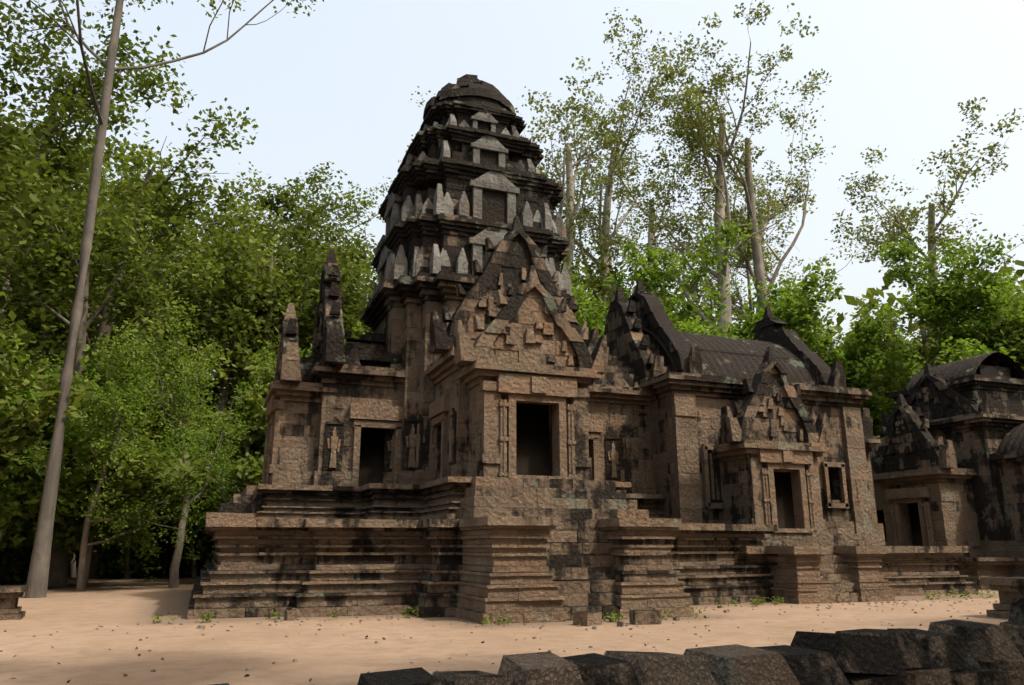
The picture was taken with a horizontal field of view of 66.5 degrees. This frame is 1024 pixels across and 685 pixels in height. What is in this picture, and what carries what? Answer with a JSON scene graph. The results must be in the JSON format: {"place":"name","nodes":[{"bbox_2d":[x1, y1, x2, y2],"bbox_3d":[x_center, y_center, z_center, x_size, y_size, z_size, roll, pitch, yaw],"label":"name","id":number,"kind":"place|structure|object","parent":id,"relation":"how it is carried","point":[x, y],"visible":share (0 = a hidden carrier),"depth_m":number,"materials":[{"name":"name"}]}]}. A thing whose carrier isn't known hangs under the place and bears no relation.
{"place":"outdoors","nodes":[
{"label":"outdoors","id":0,"kind":"place"},
{"bbox_2d":[0,566,1007,684],"bbox_3d":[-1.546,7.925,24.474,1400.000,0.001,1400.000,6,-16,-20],"label":"ground","id":1,"kind":"structure","parent":0,"point":[330,653],"depth_m":13.37,"materials":[{"name":"beige sand"}]},
{"bbox_2d":[17,298,276,590],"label":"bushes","id":2,"kind":"object","parent":1,"relation":"on","point":[216,468],"depth_m":28.84,"materials":[{"name":"green plant"}]},
{"bbox_2d":[0,0,323,597],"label":"tree","id":3,"kind":"object","parent":1,"relation":"on","point":[38,576],"depth_m":26.57,"materials":[{"name":"plant"}]},
{"bbox_2d":[0,329,603,578],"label":"trees","id":4,"kind":"object","parent":1,"relation":"on","point":[12,494],"depth_m":29.45,"materials":[{"name":"green plant"}]},
{"bbox_2d":[0,295,876,588],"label":"understory","id":5,"kind":"object","parent":1,"relation":"on","point":[128,481],"depth_m":28.09,"materials":[{"name":"green plant"}]},
{"bbox_2d":[0,597,997,682],"bbox_3d":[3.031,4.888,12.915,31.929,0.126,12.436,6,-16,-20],"label":"fallen leaves","id":6,"kind":"object","parent":1,"relation":"on","point":[202,627],"visible":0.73,"depth_m":15.65,"materials":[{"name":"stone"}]},
{"bbox_2d":[0,74,1023,626],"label":"temple sandstone blocks","id":7,"kind":"structure","parent":1,"relation":"on","point":[648,494],"depth_m":22.84,"materials":[{"name":"brown stone"}]},
{"bbox_2d":[330,321,757,439],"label":"weed leaves","id":8,"kind":"object","parent":7,"relation":"on","point":[360,328],"visible":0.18,"depth_m":23.43,"materials":[{"name":"green plant"}]},
{"bbox_2d":[358,403,1023,545],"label":"doorway","id":9,"kind":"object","parent":7,"relation":"on","point":[532,439],"visible":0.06,"depth_m":23.03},
{"bbox_2d":[642,328,818,384],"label":"roof","id":10,"kind":"structure","parent":7,"relation":"on","point":[730,365],"depth_m":28.12,"materials":[{"name":"stone"}]},
{"bbox_2d":[905,351,1023,387],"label":"roof","id":11,"kind":"structure","parent":7,"relation":"on","point":[959,368],"depth_m":33.87,"materials":[{"name":"stone"}]},
{"bbox_2d":[997,423,1023,452],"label":"roof","id":12,"kind":"structure","parent":7,"relation":"on","point":[1012,439],"depth_m":30.93,"materials":[{"name":"stone"}]},
{"bbox_2d":[0,13,1023,586],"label":"forest trees","id":13,"kind":"object","parent":1,"relation":"on","point":[48,271],"depth_m":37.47,"materials":[{"name":"green plant"}]},
{"bbox_2d":[22,254,1023,559],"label":"forest leaves","id":14,"kind":"object","parent":1,"relation":"on","point":[872,302],"depth_m":79.84,"materials":[{"name":"green plant"}]},
{"bbox_2d":[152,589,995,624],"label":"grass tufts","id":15,"kind":"object","parent":1,"relation":"on","point":[612,614],"visible":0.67,"depth_m":16.57,"materials":[{"name":"green plant"}]},
{"bbox_2d":[211,598,1023,684],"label":"laterite wall","id":16,"kind":"structure","parent":1,"relation":"on","point":[954,652],"depth_m":6.79,"materials":[{"name":"grey stone"}]},
{"bbox_2d":[0,0,1023,391],"label":"sky","id":17,"kind":"structure","parent":0,"point":[335,84],"materials":[{"name":"white"}]},
{"bbox_2d":[365,0,1023,366],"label":"trees","id":18,"kind":"object","parent":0,"point":[681,123],"depth_m":54.04,"materials":[{"name":"green plant"}]},
{"bbox_2d":[560,219,1023,435],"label":"trees","id":19,"kind":"object","parent":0,"point":[797,303],"depth_m":42.20,"materials":[{"name":"green plant"}]}
]}

